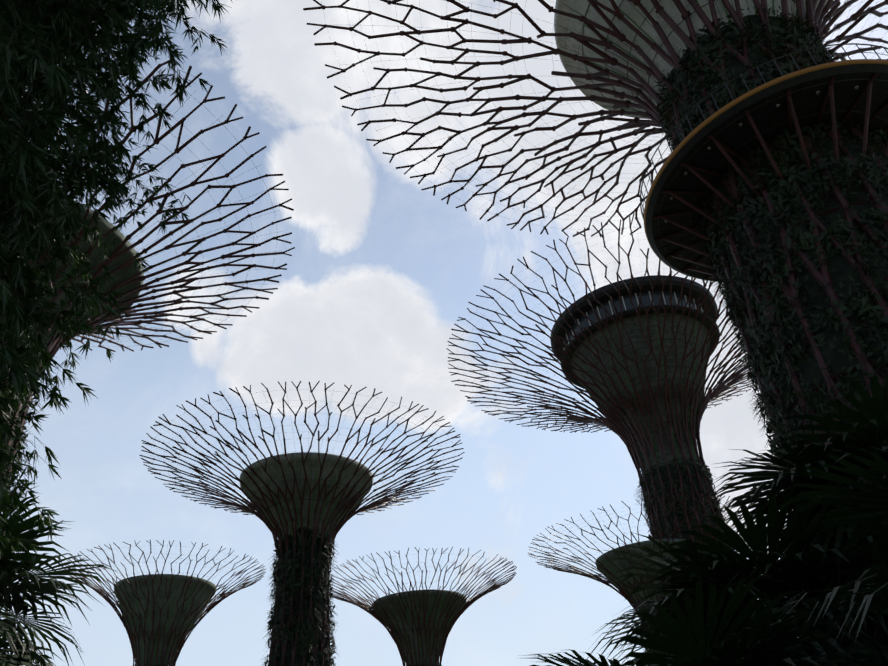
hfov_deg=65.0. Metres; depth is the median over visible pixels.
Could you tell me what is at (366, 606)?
supertree
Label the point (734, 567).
fan palm
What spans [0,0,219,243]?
bamboo clump
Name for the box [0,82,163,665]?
bamboo clump
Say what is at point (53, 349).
supertree
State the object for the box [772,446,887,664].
fan palm
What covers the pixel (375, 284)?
sky
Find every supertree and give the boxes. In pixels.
[2,27,294,481]
[65,540,265,665]
[139,381,464,665]
[303,0,887,465]
[329,547,516,665]
[447,213,751,589]
[528,493,764,629]
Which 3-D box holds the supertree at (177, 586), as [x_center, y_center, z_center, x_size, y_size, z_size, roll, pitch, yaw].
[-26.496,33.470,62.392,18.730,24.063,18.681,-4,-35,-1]
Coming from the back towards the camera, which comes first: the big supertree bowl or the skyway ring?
the big supertree bowl
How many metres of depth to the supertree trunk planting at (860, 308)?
26.64 m
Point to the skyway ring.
(704, 154)
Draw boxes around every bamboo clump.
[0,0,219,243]
[0,0,225,595]
[0,0,232,401]
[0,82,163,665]
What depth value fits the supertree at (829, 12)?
38.59 m
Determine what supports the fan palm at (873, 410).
on the ground
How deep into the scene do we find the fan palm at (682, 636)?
5.60 m
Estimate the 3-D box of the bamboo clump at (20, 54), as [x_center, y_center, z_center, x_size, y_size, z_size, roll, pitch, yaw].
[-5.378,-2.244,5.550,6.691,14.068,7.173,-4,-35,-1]
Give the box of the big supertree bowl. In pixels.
[550,275,719,477]
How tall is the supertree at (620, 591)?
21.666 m
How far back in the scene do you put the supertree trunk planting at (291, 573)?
41.42 m
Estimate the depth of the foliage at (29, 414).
27.60 m
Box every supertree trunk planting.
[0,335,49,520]
[135,663,172,665]
[258,525,341,665]
[409,662,441,665]
[634,457,737,622]
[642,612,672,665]
[654,4,887,510]
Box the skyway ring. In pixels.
[640,43,887,281]
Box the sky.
[0,0,887,665]
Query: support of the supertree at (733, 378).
on the ground
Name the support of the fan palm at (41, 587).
on the ground
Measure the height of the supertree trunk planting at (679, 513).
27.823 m
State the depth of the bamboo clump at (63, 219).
9.61 m
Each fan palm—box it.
[0,472,117,665]
[517,572,887,665]
[586,481,887,665]
[701,373,887,665]
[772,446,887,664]
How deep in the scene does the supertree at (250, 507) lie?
43.71 m
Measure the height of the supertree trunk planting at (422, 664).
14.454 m

